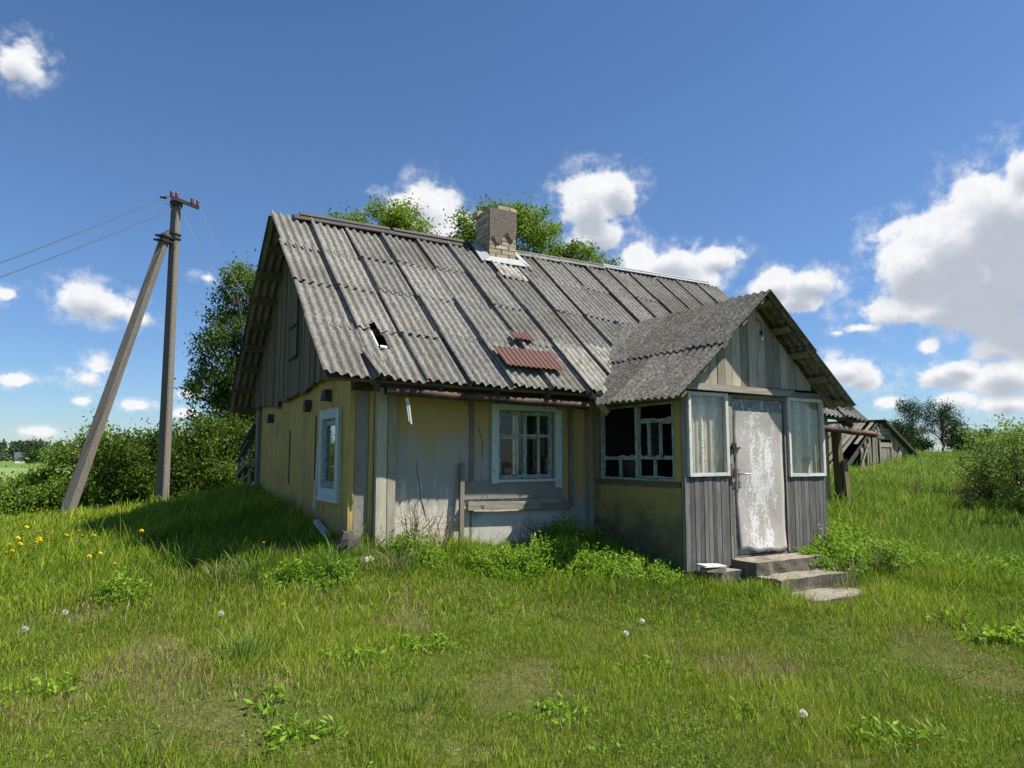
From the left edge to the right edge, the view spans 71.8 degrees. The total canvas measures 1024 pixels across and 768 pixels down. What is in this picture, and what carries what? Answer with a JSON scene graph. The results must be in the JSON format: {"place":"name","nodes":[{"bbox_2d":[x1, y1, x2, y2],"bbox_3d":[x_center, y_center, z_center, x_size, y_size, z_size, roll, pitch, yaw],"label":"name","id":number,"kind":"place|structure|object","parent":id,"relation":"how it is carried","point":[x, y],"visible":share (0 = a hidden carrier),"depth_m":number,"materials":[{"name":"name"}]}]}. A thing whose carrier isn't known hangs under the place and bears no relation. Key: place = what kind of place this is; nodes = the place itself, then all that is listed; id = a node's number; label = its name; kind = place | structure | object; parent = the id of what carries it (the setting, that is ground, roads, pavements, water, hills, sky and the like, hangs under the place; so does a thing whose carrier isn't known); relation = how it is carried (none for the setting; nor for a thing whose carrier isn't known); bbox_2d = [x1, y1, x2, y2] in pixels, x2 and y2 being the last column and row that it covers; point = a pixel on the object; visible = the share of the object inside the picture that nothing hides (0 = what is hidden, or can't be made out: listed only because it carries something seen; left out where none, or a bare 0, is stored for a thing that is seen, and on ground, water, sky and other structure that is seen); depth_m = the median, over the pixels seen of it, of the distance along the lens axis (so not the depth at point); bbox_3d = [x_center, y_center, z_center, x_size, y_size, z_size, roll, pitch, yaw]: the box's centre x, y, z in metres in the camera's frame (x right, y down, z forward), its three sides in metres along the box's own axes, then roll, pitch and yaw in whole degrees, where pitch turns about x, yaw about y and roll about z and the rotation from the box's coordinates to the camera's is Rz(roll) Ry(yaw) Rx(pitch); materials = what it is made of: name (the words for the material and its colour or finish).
{"place":"outdoors","nodes":[
{"label":"outdoors","id":0,"kind":"place"},
{"bbox_2d":[0,445,1023,767],"bbox_3d":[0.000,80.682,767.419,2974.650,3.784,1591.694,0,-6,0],"label":"ground","id":1,"kind":"structure","parent":0,"point":[234,706],"depth_m":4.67,"materials":[{"name":"green plant"}]},
{"bbox_2d":[13,452,27,462],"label":"distant house","id":2,"kind":"structure","parent":1,"relation":"on","point":[16,455],"depth_m":325.07,"materials":[{"name":"grey"}]},
{"bbox_2d":[21,626,27,646],"bbox_3d":[-3.797,2.007,5.520,0.048,0.234,0.048,-4,-3,-33],"label":"dandelion clock","id":3,"kind":"object","parent":1,"relation":"on","point":[25,627],"visible":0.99,"depth_m":5.52,"materials":[{"name":"white plant"}]},
{"bbox_2d":[17,435,46,463],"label":"deciduous tree","id":4,"kind":"object","parent":1,"relation":"on","point":[33,446],"visible":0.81,"depth_m":317.28,"materials":[{"name":"green plant"}]},
{"bbox_2d":[0,669,87,703],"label":"lawn weed","id":5,"kind":"object","parent":1,"relation":"on","point":[54,688],"visible":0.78,"depth_m":4.67,"materials":[{"name":"green plant"}]},
{"bbox_2d":[38,442,54,462],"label":"deciduous tree","id":6,"kind":"object","parent":1,"relation":"on","point":[52,447],"visible":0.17,"depth_m":362.69,"materials":[{"name":"green plant"}]},
{"bbox_2d":[0,457,96,515],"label":"bush","id":7,"kind":"object","parent":1,"relation":"on","point":[21,494],"visible":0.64,"depth_m":15.63,"materials":[{"name":"green plant"}]},
{"bbox_2d":[62,609,67,629],"bbox_3d":[-3.762,2.009,5.928,0.048,0.234,0.048,6,-4,18],"label":"dandelion clock","id":8,"kind":"object","parent":1,"relation":"on","point":[64,615],"visible":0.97,"depth_m":5.93,"materials":[{"name":"white plant"}]},
{"bbox_2d":[25,408,145,509],"bbox_3d":[-9.633,1.973,16.546,2.976,2.854,2.922,5,-8,-38],"label":"bush","id":9,"kind":"object","parent":1,"relation":"on","point":[65,456],"visible":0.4,"depth_m":15.95,"materials":[{"name":"green plant"}]},
{"bbox_2d":[53,517,126,532],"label":"grass tuft","id":10,"kind":"object","parent":1,"relation":"on","point":[90,523],"visible":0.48,"depth_m":9.54,"materials":[{"name":"green plant"}]},
{"bbox_2d":[0,438,220,460],"bbox_3d":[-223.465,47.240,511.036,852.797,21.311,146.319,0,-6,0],"label":"wood","id":11,"kind":"object","parent":1,"relation":"on","point":[14,446],"visible":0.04,"depth_m":488.03,"materials":[{"name":"green plant"}]},
{"bbox_2d":[86,567,155,607],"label":"weed clump","id":12,"kind":"object","parent":1,"relation":"on","point":[124,585],"visible":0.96,"depth_m":6.59,"materials":[{"name":"green plant"}]},
{"bbox_2d":[59,191,199,514],"bbox_3d":[-7.599,-0.638,14.098,2.273,6.928,0.425,6,-8,-43],"label":"utility pole","id":13,"kind":"object","parent":1,"relation":"on","point":[171,239],"visible":0.98,"depth_m":14.36,"materials":[{"name":"concrete"}]},
{"bbox_2d":[0,194,169,262],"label":"power line","id":14,"kind":"object","parent":13,"relation":"attached to","point":[163,197],"visible":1,"depth_m":13.17,"materials":[{"name":"grey metal"}]},
{"bbox_2d":[0,209,171,276],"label":"power line","id":15,"kind":"object","parent":13,"relation":"attached to","point":[83,245],"visible":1,"depth_m":13.01,"materials":[{"name":"grey metal"}]},
{"bbox_2d":[180,208,231,297],"bbox_3d":[-5.869,-2.579,13.470,0.008,2.567,3.397,5,-8,-41],"label":"power line","id":16,"kind":"object","parent":13,"relation":"attached to","point":[204,255],"visible":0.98,"depth_m":13.40,"materials":[{"name":"silver metal"}]},
{"bbox_2d":[198,203,245,294],"bbox_3d":[-5.626,-2.684,13.622,0.008,2.667,3.376,5,-8,-39],"label":"power line","id":17,"kind":"object","parent":13,"relation":"attached to","point":[219,250],"visible":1,"depth_m":13.55,"materials":[{"name":"silver metal"}]},
{"bbox_2d":[78,417,219,506],"bbox_3d":[-8.242,1.984,16.288,3.290,2.590,2.671,0,-6,0],"label":"bush","id":18,"kind":"object","parent":1,"relation":"on","point":[137,451],"visible":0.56,"depth_m":15.77,"materials":[{"name":"green plant"}]},
{"bbox_2d":[112,525,187,551],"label":"grass tuft","id":19,"kind":"object","parent":1,"relation":"on","point":[144,543],"visible":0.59,"depth_m":8.29,"materials":[{"name":"green plant"}]},
{"bbox_2d":[134,539,219,576],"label":"grass tuft","id":20,"kind":"object","parent":1,"relation":"on","point":[181,559],"visible":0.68,"depth_m":7.41,"materials":[{"name":"green plant"}]},
{"bbox_2d":[146,404,255,494],"bbox_3d":[-7.030,1.820,16.802,3.118,2.724,3.355,6,-8,-45],"label":"bush","id":21,"kind":"object","parent":1,"relation":"on","point":[223,436],"visible":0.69,"depth_m":16.18,"materials":[{"name":"green plant"}]},
{"bbox_2d":[174,249,257,446],"bbox_3d":[-7.126,-0.249,19.343,4.030,6.816,3.878,0,-6,0],"label":"deciduous tree","id":22,"kind":"object","parent":1,"relation":"on","point":[220,396],"visible":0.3,"depth_m":18.83,"materials":[{"name":"green plant"}]},
{"bbox_2d":[167,553,269,590],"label":"grass tuft","id":23,"kind":"object","parent":1,"relation":"on","point":[227,568],"visible":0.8,"depth_m":7.05,"materials":[{"name":"green plant"}]},
{"bbox_2d":[172,620,306,688],"bbox_3d":[-1.907,1.923,5.215,1.010,0.323,0.888,-4,-7,35],"label":"grass tuft","id":24,"kind":"object","parent":1,"relation":"on","point":[245,649],"visible":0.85,"depth_m":5.17,"materials":[{"name":"green plant"}]},
{"bbox_2d":[229,414,254,482],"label":"bush","id":25,"kind":"object","parent":1,"relation":"on","point":[253,450],"visible":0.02,"depth_m":16.90,"materials":[{"name":"green plant"}]},
{"bbox_2d":[216,547,317,587],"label":"grass tuft","id":26,"kind":"object","parent":1,"relation":"on","point":[255,567],"visible":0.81,"depth_m":7.18,"materials":[{"name":"green plant"}]},
{"bbox_2d":[234,680,309,717],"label":"lawn weed","id":27,"kind":"object","parent":1,"relation":"on","point":[260,706],"visible":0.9,"depth_m":4.46,"materials":[{"name":"green plant"}]},
{"bbox_2d":[280,603,283,631],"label":"dandelion","id":28,"kind":"object","parent":1,"relation":"on","point":[282,604],"visible":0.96,"depth_m":5.84,"materials":[{"name":"green"}]},
{"bbox_2d":[259,551,365,591],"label":"weed clump","id":29,"kind":"object","parent":1,"relation":"on","point":[289,572],"visible":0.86,"depth_m":6.99,"materials":[{"name":"green plant"}]},
{"bbox_2d":[259,700,366,760],"bbox_3d":[-1.121,1.972,4.034,0.651,0.229,0.513,0,-6,0],"label":"lawn weed","id":30,"kind":"object","parent":1,"relation":"on","point":[279,739],"visible":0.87,"depth_m":4.00,"materials":[{"name":"green plant"}]},
{"bbox_2d":[280,533,380,579],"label":"grass tuft","id":31,"kind":"object","parent":1,"relation":"on","point":[328,562],"visible":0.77,"depth_m":7.14,"materials":[{"name":"green plant"}]},
{"bbox_2d":[335,530,359,554],"bbox_3d":[-1.802,1.784,7.785,0.280,0.351,0.211,0,-6,0],"label":"foundation stone","id":32,"kind":"object","parent":1,"relation":"on","point":[351,537],"visible":0.62,"depth_m":7.72,"materials":[{"name":"grey stone"}]},
{"bbox_2d":[317,639,405,669],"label":"lawn weed","id":33,"kind":"object","parent":1,"relation":"on","point":[356,650],"visible":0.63,"depth_m":5.22,"materials":[{"name":"green plant"}]},
{"bbox_2d":[327,192,452,237],"bbox_3d":[-3.843,-1.462,20.900,5.581,8.785,3.941,0,-6,0],"label":"deciduous tree","id":34,"kind":"object","parent":1,"relation":"on","point":[399,217],"visible":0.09,"depth_m":20.45,"materials":[{"name":"green plant"}]},
{"bbox_2d":[349,535,433,577],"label":"grass tuft","id":35,"kind":"object","parent":1,"relation":"on","point":[395,563],"visible":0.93,"depth_m":7.38,"materials":[{"name":"green plant"}]},
{"bbox_2d":[352,681,466,724],"bbox_3d":[-0.615,1.986,4.440,0.763,0.184,0.565,0,-6,0],"label":"grass tuft","id":36,"kind":"object","parent":1,"relation":"on","point":[422,706],"visible":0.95,"depth_m":4.46,"materials":[{"name":"green plant"}]},
{"bbox_2d":[381,527,450,567],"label":"weed clump","id":37,"kind":"object","parent":1,"relation":"on","point":[406,541],"visible":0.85,"depth_m":7.75,"materials":[{"name":"green plant"}]},
{"bbox_2d":[386,498,449,548],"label":"dry shrub","id":38,"kind":"object","parent":1,"relation":"on","point":[416,523],"visible":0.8,"depth_m":7.94,"materials":[{"name":"brown plant"}]},
{"bbox_2d":[378,630,469,659],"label":"lawn weed","id":39,"kind":"object","parent":1,"relation":"on","point":[413,642],"visible":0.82,"depth_m":5.55,"materials":[{"name":"green plant"}]},
{"bbox_2d":[418,496,456,549],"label":"dry shrub","id":40,"kind":"object","parent":1,"relation":"on","point":[447,527],"visible":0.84,"depth_m":8.22,"materials":[{"name":"brown plant"}]},
{"bbox_2d":[461,548,519,579],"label":"grass tuft","id":41,"kind":"object","parent":1,"relation":"on","point":[497,561],"visible":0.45,"depth_m":7.83,"materials":[{"name":"green plant"}]},
{"bbox_2d":[454,541,550,580],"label":"weed clump","id":42,"kind":"object","parent":1,"relation":"on","point":[490,562],"visible":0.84,"depth_m":7.79,"materials":[{"name":"green plant"}]},
{"bbox_2d":[0,519,1023,767],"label":"clover","id":43,"kind":"object","parent":1,"relation":"on","point":[90,713],"visible":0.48,"depth_m":5.07,"materials":[{"name":"green plant"}]},
{"bbox_2d":[511,518,545,545],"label":"plant","id":44,"kind":"object","parent":1,"relation":"on","point":[528,539],"visible":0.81,"depth_m":8.79,"materials":[{"name":"brown plant"}]},
{"bbox_2d":[443,192,622,269],"bbox_3d":[0.578,-1.489,21.332,5.592,8.559,3.572,0,-6,0],"label":"deciduous tree","id":45,"kind":"object","parent":1,"relation":"on","point":[532,230],"visible":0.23,"depth_m":21.14,"materials":[{"name":"green plant"}]},
{"bbox_2d":[221,205,876,603],"bbox_3d":[0.940,-0.114,11.597,9.920,6.010,9.231,3,-7,-30],"label":"farmhouse","id":46,"kind":"object","parent":1,"relation":"on","point":[493,381],"visible":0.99,"depth_m":9.11,"materials":[{"name":"paint"}]},
{"bbox_2d":[316,407,341,503],"bbox_3d":[-2.233,0.873,8.700,0.097,1.131,0.890,3,-7,-30],"label":"window","id":47,"kind":"structure","parent":46,"relation":"in","point":[328,494],"depth_m":8.73,"materials":[{"name":"blue paint"}]},
{"bbox_2d":[491,404,561,487],"bbox_3d":[0.127,0.824,9.305,1.062,1.078,0.356,3,-7,-30],"label":"front window","id":48,"kind":"structure","parent":46,"relation":"in","point":[522,410],"depth_m":9.25,"materials":[{"name":"blue paint"}]},
{"bbox_2d":[600,401,675,481],"bbox_3d":[1.576,0.738,8.956,0.065,0.951,1.419,3,-7,-30],"label":"porch side window","id":49,"kind":"structure","parent":46,"relation":"in","point":[637,415],"depth_m":8.88,"materials":[{"name":"green paint"}]},
{"bbox_2d":[686,391,730,476],"bbox_3d":[2.318,0.598,8.440,0.654,1.001,0.117,3,-7,-30],"label":"porch window","id":50,"kind":"structure","parent":46,"relation":"in","point":[705,411],"depth_m":8.50,"materials":[{"name":"white paint"}]},
{"bbox_2d":[697,563,726,572],"bbox_3d":[2.271,2.096,8.036,0.297,0.103,0.175,3,-6,-24],"label":"foam block","id":51,"kind":"object","parent":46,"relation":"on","point":[716,568],"depth_m":7.98,"materials":[{"name":"white plastic"}]},
{"bbox_2d":[730,399,786,554],"bbox_3d":[3.069,1.136,8.765,0.990,1.887,0.135,3,-7,-30],"label":"door","id":52,"kind":"structure","parent":46,"relation":"in","point":[757,470],"depth_m":8.79,"materials":[{"name":"silver metal"}]},
{"bbox_2d":[785,397,826,476],"bbox_3d":[3.842,0.701,9.313,0.712,1.024,0.118,3,-7,-30],"label":"porch window","id":53,"kind":"structure","parent":46,"relation":"in","point":[801,413],"depth_m":9.38,"materials":[{"name":"white paint"}]},
{"bbox_2d":[511,528,612,578],"bbox_3d":[0.549,1.947,8.085,1.199,0.538,0.922,2,-6,-20],"label":"weed clump","id":54,"kind":"object","parent":1,"relation":"on","point":[572,551],"visible":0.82,"depth_m":8.01,"materials":[{"name":"green plant"}]},
{"bbox_2d":[531,511,607,549],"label":"weed clump","id":55,"kind":"object","parent":1,"relation":"on","point":[560,530],"visible":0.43,"depth_m":8.92,"materials":[{"name":"green plant"}]},
{"bbox_2d":[528,691,615,726],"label":"lawn weed","id":56,"kind":"object","parent":1,"relation":"on","point":[549,703],"visible":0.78,"depth_m":4.42,"materials":[{"name":"green plant"}]},
{"bbox_2d":[569,531,632,552],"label":"grass tuft","id":57,"kind":"object","parent":1,"relation":"on","point":[595,544],"visible":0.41,"depth_m":8.70,"materials":[{"name":"green plant"}]},
{"bbox_2d":[623,630,628,649],"bbox_3d":[0.899,2.086,5.637,0.048,0.234,0.048,16,-15,-39],"label":"dandelion clock","id":58,"kind":"object","parent":1,"relation":"on","point":[625,631],"visible":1,"depth_m":5.64,"materials":[{"name":"white plant"}]},
{"bbox_2d":[575,545,690,585],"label":"weed clump","id":59,"kind":"object","parent":1,"relation":"on","point":[636,563],"visible":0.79,"depth_m":7.83,"materials":[{"name":"green plant"}]},
{"bbox_2d":[606,543,666,572],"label":"grass tuft","id":60,"kind":"object","parent":1,"relation":"on","point":[640,551],"visible":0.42,"depth_m":8.39,"materials":[{"name":"green plant"}]},
{"bbox_2d":[611,655,694,686],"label":"lawn weed","id":61,"kind":"object","parent":1,"relation":"on","point":[656,664],"visible":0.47,"depth_m":5.16,"materials":[{"name":"green plant"}]},
{"bbox_2d":[716,574,784,599],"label":"grass tuft","id":62,"kind":"object","parent":1,"relation":"on","point":[741,593],"visible":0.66,"depth_m":7.37,"materials":[{"name":"green plant"}]},
{"bbox_2d":[721,687,804,721],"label":"lawn weed","id":63,"kind":"object","parent":1,"relation":"on","point":[745,703],"visible":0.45,"depth_m":4.42,"materials":[{"name":"green plant"}]},
{"bbox_2d":[799,709,807,731],"bbox_3d":[1.669,1.996,4.079,0.048,0.234,0.048,7,-3,19],"label":"dandelion clock","id":64,"kind":"object","parent":1,"relation":"on","point":[804,711],"visible":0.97,"depth_m":4.08,"materials":[{"name":"white plant"}]},
{"bbox_2d":[794,522,879,577],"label":"weed clump","id":65,"kind":"object","parent":1,"relation":"on","point":[845,552],"visible":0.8,"depth_m":8.66,"materials":[{"name":"green plant"}]},
{"bbox_2d":[809,518,872,552],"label":"weed clump","id":66,"kind":"object","parent":1,"relation":"on","point":[850,538],"visible":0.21,"depth_m":9.28,"materials":[{"name":"green plant"}]},
{"bbox_2d":[807,548,906,589],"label":"grass tuft","id":67,"kind":"object","parent":1,"relation":"on","point":[851,577],"visible":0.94,"depth_m":8.08,"materials":[{"name":"green plant"}]},
{"bbox_2d":[828,419,920,467],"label":"wooden shed","id":68,"kind":"structure","parent":1,"relation":"on","point":[889,439],"depth_m":28.09,"materials":[{"name":"grey wood"}]},
{"bbox_2d":[879,440,892,463],"bbox_3d":[14.770,2.908,27.940,1.020,1.361,0.061,4,-7,-37],"label":"plank door","id":69,"kind":"structure","parent":68,"relation":"in","point":[884,447],"depth_m":27.95,"materials":[{"name":"grey wood"}]},
{"bbox_2d":[863,533,935,575],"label":"grass tuft","id":70,"kind":"object","parent":1,"relation":"on","point":[878,560],"visible":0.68,"depth_m":8.70,"materials":[{"name":"green plant"}]},
{"bbox_2d":[848,530,951,576],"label":"weed clump","id":71,"kind":"object","parent":1,"relation":"on","point":[875,545],"visible":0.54,"depth_m":8.85,"materials":[{"name":"green plant"}]},
{"bbox_2d":[888,417,928,450],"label":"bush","id":72,"kind":"object","parent":1,"relation":"on","point":[906,434],"visible":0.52,"depth_m":110.63,"materials":[{"name":"green plant"}]},
{"bbox_2d":[851,707,966,752],"bbox_3d":[2.234,1.996,4.017,0.558,0.244,0.380,-1,-6,6],"label":"lawn weed","id":73,"kind":"object","parent":1,"relation":"on","point":[895,728],"visible":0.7,"depth_m":4.03,"materials":[{"name":"green plant"}]},
{"bbox_2d":[884,395,936,444],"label":"tree","id":74,"kind":"object","parent":1,"relation":"on","point":[910,410],"visible":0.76,"depth_m":117.70,"materials":[{"name":"green plant"}]},
{"bbox_2d":[905,472,927,493],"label":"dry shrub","id":75,"kind":"object","parent":1,"relation":"on","point":[914,486],"visible":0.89,"depth_m":13.88,"materials":[{"name":"green plant"}]},
{"bbox_2d":[913,434,936,451],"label":"bush","id":76,"kind":"object","parent":1,"relation":"on","point":[926,444],"visible":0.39,"depth_m":120.11,"materials":[{"name":"green plant"}]},
{"bbox_2d":[915,395,968,450],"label":"tree","id":77,"kind":"object","parent":1,"relation":"on","point":[943,412],"visible":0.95,"depth_m":116.45,"materials":[{"name":"green plant"}]},
{"bbox_2d":[917,603,985,631],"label":"lawn weed","id":78,"kind":"object","parent":1,"relation":"on","point":[954,624],"visible":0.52,"depth_m":6.62,"materials":[{"name":"green plant"}]},
{"bbox_2d":[939,418,973,448],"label":"deciduous tree","id":79,"kind":"object","parent":1,"relation":"on","point":[963,428],"visible":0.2,"depth_m":119.21,"materials":[{"name":"green plant"}]},
{"bbox_2d":[944,428,980,451],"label":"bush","id":80,"kind":"object","parent":1,"relation":"on","point":[958,440],"visible":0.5,"depth_m":115.17,"materials":[{"name":"green plant"}]},
{"bbox_2d":[934,546,1023,581],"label":"weed clump","id":81,"kind":"object","parent":1,"relation":"on","point":[965,561],"visible":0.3,"depth_m":8.45,"materials":[{"name":"green plant"}]},
{"bbox_2d":[943,544,1023,567],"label":"grass tuft","id":82,"kind":"object","parent":1,"relation":"on","point":[987,554],"visible":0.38,"depth_m":8.81,"materials":[{"name":"green plant"}]},
{"bbox_2d":[948,420,1023,499],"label":"bush","id":83,"kind":"object","parent":1,"relation":"on","point":[985,477],"visible":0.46,"depth_m":14.02,"materials":[{"name":"green plant"}]},
{"bbox_2d":[972,425,1005,451],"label":"deciduous tree","id":84,"kind":"object","parent":1,"relation":"on","point":[989,430],"visible":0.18,"depth_m":117.00,"materials":[{"name":"green plant"}]},
{"bbox_2d":[957,616,1023,647],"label":"weed clump","id":85,"kind":"object","parent":1,"relation":"on","point":[1017,627],"visible":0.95,"depth_m":6.09,"materials":[{"name":"green plant"}]},
{"bbox_2d":[982,414,1023,509],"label":"bush","id":86,"kind":"object","parent":1,"relation":"on","point":[1017,481],"visible":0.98,"depth_m":12.84,"materials":[{"name":"green plant"}]},
{"bbox_2d":[1003,553,1023,571],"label":"weed clump","id":87,"kind":"object","parent":1,"relation":"on","point":[1017,559],"visible":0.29,"depth_m":8.67,"materials":[{"name":"green plant"}]},
{"bbox_2d":[1017,437,1023,477],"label":"bush","id":88,"kind":"object","parent":1,"relation":"on","point":[1021,452],"visible":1,"depth_m":11.48,"materials":[{"name":"green plant"}]},
{"bbox_2d":[0,0,1023,457],"label":"sky","id":89,"kind":"structure","parent":0,"point":[858,163],"materials":[{"name":"blue"}]},
{"bbox_2d":[941,468,986,508],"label":"shrub","id":90,"kind":"object","parent":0,"point":[966,503],"visible":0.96,"depth_m":12.74,"materials":[{"name":"green plant"}]}
]}

